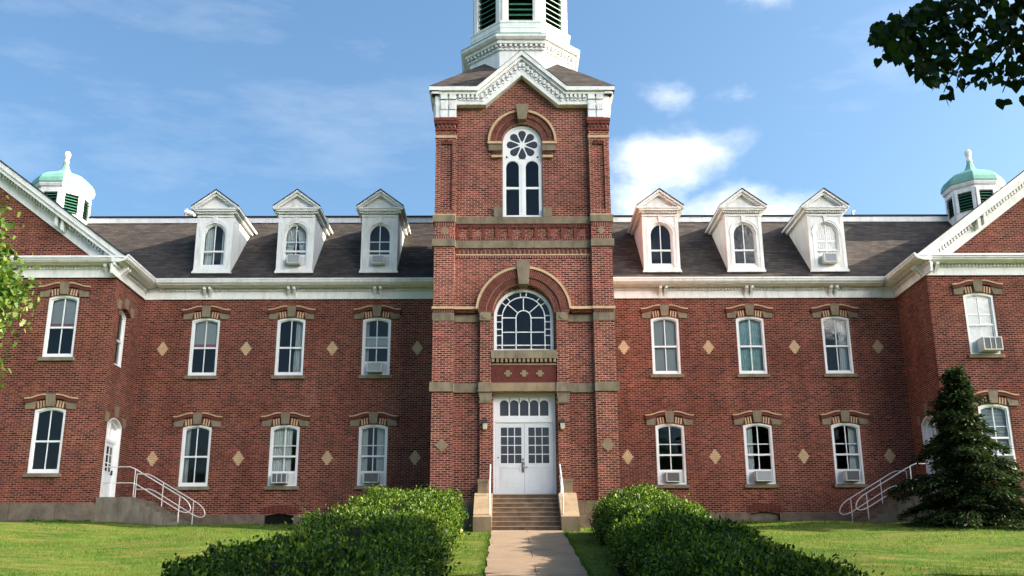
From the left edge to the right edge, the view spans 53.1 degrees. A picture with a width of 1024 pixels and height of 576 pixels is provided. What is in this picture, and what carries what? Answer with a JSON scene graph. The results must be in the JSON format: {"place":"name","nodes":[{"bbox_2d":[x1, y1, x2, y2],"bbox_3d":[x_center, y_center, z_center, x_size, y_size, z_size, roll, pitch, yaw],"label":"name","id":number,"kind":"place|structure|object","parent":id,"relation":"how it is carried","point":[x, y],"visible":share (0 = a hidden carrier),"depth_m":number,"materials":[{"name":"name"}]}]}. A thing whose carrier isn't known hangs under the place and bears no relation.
{"place":"outdoors","nodes":[
{"label":"outdoors","id":0,"kind":"place"},
{"bbox_2d":[0,518,1023,575],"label":"lawn","id":1,"kind":"structure","parent":0,"point":[13,525],"depth_m":25.57,"materials":[{"name":"green plant"}]},
{"bbox_2d":[0,195,42,387],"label":"maple tree","id":2,"kind":"object","parent":1,"relation":"on","point":[9,281],"visible":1,"depth_m":21.44,"materials":[{"name":"green plant"}]},
{"bbox_2d":[93,497,191,525],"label":"concrete steps","id":3,"kind":"structure","parent":1,"relation":"on","point":[127,510],"depth_m":34.34,"materials":[{"name":"grey concrete"}]},
{"bbox_2d":[101,466,190,521],"bbox_3d":[-12.343,6.984,34.593,3.079,1.914,0.037,0,-16,0],"label":"pipe railing","id":4,"kind":"object","parent":3,"relation":"on","point":[134,483],"visible":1,"depth_m":34.66,"materials":[{"name":"grey metal"}]},
{"bbox_2d":[135,473,204,524],"bbox_3d":[-12.261,7.618,36.742,2.589,1.914,0.037,0,-16,0],"label":"pipe railing","id":5,"kind":"object","parent":3,"relation":"on","point":[192,514],"visible":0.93,"depth_m":36.78,"materials":[{"name":"grey metal"}]},
{"bbox_2d":[155,483,470,575],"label":"hedge","id":6,"kind":"object","parent":1,"relation":"on","point":[376,531],"visible":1,"depth_m":15.54,"materials":[{"name":"green plant"}]},
{"bbox_2d":[0,0,1023,527],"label":"brick building","id":7,"kind":"structure","parent":1,"relation":"on","point":[524,290],"depth_m":37.75,"materials":[{"name":"brick"}]},
{"bbox_2d":[22,394,77,476],"bbox_3d":[-15.834,5.022,34.912,1.800,2.830,0.280,0,-16,0],"label":"window","id":8,"kind":"structure","parent":7,"relation":"in","point":[32,402],"depth_m":35.10,"materials":[{"name":"white paint"}]},
{"bbox_2d":[37,282,90,360],"bbox_3d":[-15.853,1.193,36.072,1.800,2.830,0.337,0,-16,0],"label":"window","id":9,"kind":"structure","parent":7,"relation":"in","point":[65,307],"depth_m":36.27,"materials":[{"name":"white paint"}]},
{"bbox_2d":[100,442,113,496],"bbox_3d":[-14.210,6.398,35.840,0.133,1.970,1.100,0,-16,0],"label":"door","id":10,"kind":"structure","parent":7,"relation":"in","point":[108,458],"depth_m":36.03,"materials":[{"name":"paint"}]},
{"bbox_2d":[114,298,134,367],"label":"window","id":11,"kind":"structure","parent":7,"relation":"in","point":[131,313],"depth_m":37.43,"materials":[{"name":"white paint"}]},
{"bbox_2d":[173,412,222,489],"bbox_3d":[-11.640,6.019,37.722,1.800,2.830,0.388,0,-16,0],"label":"window","id":12,"kind":"structure","parent":7,"relation":"in","point":[196,418],"depth_m":37.86,"materials":[{"name":"white paint"}]},
{"bbox_2d":[182,306,230,378],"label":"window","id":13,"kind":"structure","parent":7,"relation":"in","point":[205,330],"depth_m":39.06,"materials":[{"name":"white paint"}]},
{"bbox_2d":[261,505,297,524],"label":"basement window","id":14,"kind":"structure","parent":7,"relation":"in","point":[277,519],"depth_m":37.07,"materials":[{"name":"glass"}]},
{"bbox_2d":[271,473,288,483],"bbox_3d":[-8.447,6.951,37.346,0.563,0.370,0.502,0,-16,0],"label":"air conditioner","id":15,"kind":"object","parent":7,"relation":"attached to","point":[279,478],"visible":1,"depth_m":37.13,"materials":[{"name":"white metal"}]},
{"bbox_2d":[261,412,309,489],"bbox_3d":[-8.391,6.011,37.746,1.800,2.830,0.392,0,-16,0],"label":"window","id":16,"kind":"structure","parent":7,"relation":"in","point":[280,456],"depth_m":37.90,"materials":[{"name":"white paint"}]},
{"bbox_2d":[268,305,315,378],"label":"window","id":17,"kind":"structure","parent":7,"relation":"in","point":[297,373],"depth_m":39.05,"materials":[{"name":"white paint"}]},
{"bbox_2d":[286,254,301,265],"bbox_3d":[-8.393,-1.054,39.492,0.503,0.360,0.480,0,-16,0],"label":"air conditioner","id":18,"kind":"object","parent":7,"relation":"attached to","point":[294,259],"visible":1,"depth_m":39.29,"materials":[{"name":"white metal"}]},
{"bbox_2d":[363,472,379,483],"bbox_3d":[-5.117,6.943,37.370,0.563,0.370,0.500,0,-16,0],"label":"air conditioner","id":19,"kind":"object","parent":7,"relation":"attached to","point":[371,477],"visible":1,"depth_m":37.15,"materials":[{"name":"white metal"}]},
{"bbox_2d":[349,412,397,489],"bbox_3d":[-5.131,6.002,37.768,1.800,2.830,0.392,0,-16,0],"label":"window","id":20,"kind":"structure","parent":7,"relation":"in","point":[382,431],"depth_m":37.92,"materials":[{"name":"white paint"}]},
{"bbox_2d":[367,362,382,373],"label":"air conditioner","id":21,"kind":"object","parent":7,"relation":"attached to","point":[374,367],"visible":1,"depth_m":38.32,"materials":[{"name":"white metal"}]},
{"bbox_2d":[353,305,400,378],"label":"window","id":22,"kind":"structure","parent":7,"relation":"in","point":[367,341],"depth_m":39.07,"materials":[{"name":"white paint"}]},
{"bbox_2d":[372,255,384,265],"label":"air conditioner","id":23,"kind":"object","parent":7,"relation":"attached to","point":[378,260],"visible":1,"depth_m":39.31,"materials":[{"name":"white metal"}]},
{"bbox_2d":[482,419,487,429],"bbox_3d":[-0.873,4.396,32.998,0.200,0.320,0.215,0,-16,0],"label":"wall lamp","id":24,"kind":"object","parent":7,"relation":"attached to","point":[484,422],"visible":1,"depth_m":32.92,"materials":[{"name":"beige glass"}]},
{"bbox_2d":[495,423,524,493],"bbox_3d":[-0.066,5.515,33.214,0.941,2.310,0.136,0,-16,0],"label":"door","id":25,"kind":"structure","parent":7,"relation":"in","point":[509,437],"depth_m":33.25,"materials":[{"name":"paint"}]},
{"bbox_2d":[503,126,542,216],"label":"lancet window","id":26,"kind":"structure","parent":7,"relation":"in","point":[522,145],"depth_m":36.15,"materials":[{"name":"white paint"}]},
{"bbox_2d":[494,289,553,349],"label":"arched window","id":27,"kind":"structure","parent":7,"relation":"in","point":[520,291],"depth_m":34.52,"materials":[{"name":"white paint"}]},
{"bbox_2d":[493,393,556,493],"bbox_3d":[0.406,5.065,33.431,2.036,3.310,0.180,0,-16,0],"label":"door frame","id":28,"kind":"structure","parent":7,"relation":"in","point":[531,407],"depth_m":33.71,"materials":[{"name":"white paint"}]},
{"bbox_2d":[524,423,553,493],"bbox_3d":[0.883,5.517,33.238,0.941,2.310,0.100,0,-16,0],"label":"door","id":29,"kind":"structure","parent":7,"relation":"in","point":[539,449],"depth_m":33.26,"materials":[{"name":"paint"}]},
{"bbox_2d":[559,419,565,428],"bbox_3d":[1.627,4.389,33.015,0.200,0.320,0.215,0,-16,0],"label":"wall lamp","id":30,"kind":"object","parent":7,"relation":"attached to","point":[562,422],"visible":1,"depth_m":32.93,"materials":[{"name":"beige glass"}]},
{"bbox_2d":[641,304,687,377],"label":"window","id":31,"kind":"structure","parent":7,"relation":"in","point":[666,360],"depth_m":39.12,"materials":[{"name":"white paint"}]},
{"bbox_2d":[645,411,693,487],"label":"window","id":32,"kind":"structure","parent":7,"relation":"in","point":[651,419],"depth_m":37.97,"materials":[{"name":"white paint"}]},
{"bbox_2d":[665,472,679,482],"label":"air conditioner","id":33,"kind":"object","parent":7,"relation":"attached to","point":[672,477],"visible":1,"depth_m":37.35,"materials":[{"name":"white metal"}]},
{"bbox_2d":[725,304,772,377],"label":"window","id":34,"kind":"structure","parent":7,"relation":"in","point":[751,350],"depth_m":39.16,"materials":[{"name":"white paint"}]},
{"bbox_2d":[732,410,781,487],"bbox_3d":[9.119,5.963,37.863,1.800,2.830,0.392,0,-16,0],"label":"window","id":35,"kind":"structure","parent":7,"relation":"in","point":[757,420],"depth_m":38.00,"materials":[{"name":"white paint"}]},
{"bbox_2d":[753,470,772,481],"bbox_3d":[9.163,6.893,37.447,0.583,0.380,0.540,0,-16,0],"label":"air conditioner","id":36,"kind":"object","parent":7,"relation":"attached to","point":[762,475],"visible":1,"depth_m":37.22,"materials":[{"name":"white metal"}]},
{"bbox_2d":[746,503,782,521],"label":"basement window","id":37,"kind":"structure","parent":7,"relation":"in","point":[768,516],"depth_m":37.19,"materials":[{"name":"glass"}]},
{"bbox_2d":[821,253,837,264],"bbox_3d":[12.266,-1.110,39.631,0.503,0.360,0.480,0,-16,0],"label":"air conditioner","id":38,"kind":"object","parent":7,"relation":"attached to","point":[829,259],"visible":1,"depth_m":39.43,"materials":[{"name":"white metal"}]},
{"bbox_2d":[810,304,857,376],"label":"window","id":39,"kind":"structure","parent":7,"relation":"in","point":[844,371],"depth_m":39.19,"materials":[{"name":"white paint"}]},
{"bbox_2d":[820,410,868,487],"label":"window","id":40,"kind":"structure","parent":7,"relation":"in","point":[826,418],"depth_m":38.03,"materials":[{"name":"white paint"}]},
{"bbox_2d":[842,470,860,481],"bbox_3d":[12.403,6.887,37.479,0.503,0.380,0.520,0,-16,0],"label":"air conditioner","id":41,"kind":"object","parent":7,"relation":"attached to","point":[851,475],"visible":1,"depth_m":37.26,"materials":[{"name":"white metal"}]},
{"bbox_2d":[951,280,1005,357],"bbox_3d":[16.606,1.104,36.289,1.800,2.830,0.335,0,-16,0],"label":"window","id":42,"kind":"structure","parent":7,"relation":"in","point":[976,305],"depth_m":36.47,"materials":[{"name":"white paint"}]},
{"bbox_2d":[977,336,1003,352],"bbox_3d":[16.730,1.995,35.882,0.663,0.460,0.602,0,-16,0],"label":"air conditioner","id":43,"kind":"object","parent":7,"relation":"attached to","point":[989,344],"visible":1,"depth_m":35.63,"materials":[{"name":"white metal"}]},
{"bbox_2d":[973,390,1021,471],"bbox_3d":[16.625,4.942,35.161,1.800,2.830,0.345,0,-16,0],"label":"window","id":44,"kind":"structure","parent":7,"relation":"in","point":[1012,399],"depth_m":35.36,"materials":[{"name":"white paint"}]},
{"bbox_2d":[997,455,1014,466],"bbox_3d":[16.698,5.887,34.796,0.563,0.380,0.480,0,-16,0],"label":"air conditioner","id":45,"kind":"object","parent":7,"relation":"attached to","point":[1011,457],"visible":0.16,"depth_m":34.61,"materials":[{"name":"white metal"}]},
{"bbox_2d":[473,479,579,531],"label":"stone steps","id":46,"kind":"structure","parent":1,"relation":"on","point":[525,511],"depth_m":31.33,"materials":[{"name":"beige stone"}]},
{"bbox_2d":[489,464,490,513],"bbox_3d":[-0.679,6.194,31.620,0.044,1.654,1.802,0,-16,0],"label":"handrail","id":47,"kind":"object","parent":46,"relation":"on","point":[489,486],"visible":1,"depth_m":31.38,"materials":[{"name":"white metal"}]},
{"bbox_2d":[559,464,563,513],"bbox_3d":[1.521,6.188,31.635,0.044,1.654,1.802,0,-16,0],"label":"handrail","id":48,"kind":"object","parent":46,"relation":"on","point":[561,488],"visible":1,"depth_m":31.12,"materials":[{"name":"white metal"}]},
{"bbox_2d":[588,482,883,575],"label":"hedge","id":49,"kind":"object","parent":1,"relation":"on","point":[646,530],"visible":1,"depth_m":17.28,"materials":[{"name":"green plant"}]},
{"bbox_2d":[852,494,936,523],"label":"concrete steps","id":50,"kind":"structure","parent":1,"relation":"on","point":[889,511],"depth_m":34.54,"materials":[{"name":"grey concrete"}]},
{"bbox_2d":[839,470,906,521],"bbox_3d":[13.041,7.549,36.911,2.589,1.914,0.037,0,-16,0],"label":"pipe railing","id":51,"kind":"object","parent":50,"relation":"on","point":[873,497],"visible":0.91,"depth_m":36.93,"materials":[{"name":"grey metal"}]},
{"bbox_2d":[855,463,928,518],"bbox_3d":[13.149,6.914,34.764,3.079,1.914,0.037,0,-16,0],"label":"pipe railing","id":52,"kind":"object","parent":50,"relation":"on","point":[879,485],"visible":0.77,"depth_m":34.74,"materials":[{"name":"grey metal"}]},
{"bbox_2d":[867,0,1023,109],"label":"linden tree","id":53,"kind":"object","parent":1,"relation":"on","point":[907,27],"visible":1,"depth_m":5.99,"materials":[{"name":"green plant"}]},
{"bbox_2d":[884,366,1023,531],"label":"evergreen tree","id":54,"kind":"object","parent":1,"relation":"on","point":[970,493],"visible":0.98,"depth_m":31.96,"materials":[{"name":"green plant"}]},
{"bbox_2d":[0,0,1023,215],"label":"sky","id":55,"kind":"structure","parent":0,"point":[160,106],"materials":[{"name":"blue"}]},
{"bbox_2d":[484,530,587,575],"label":"path","id":56,"kind":"structure","parent":0,"point":[531,552],"depth_m":24.00,"materials":[{"name":"concrete"}]}
]}

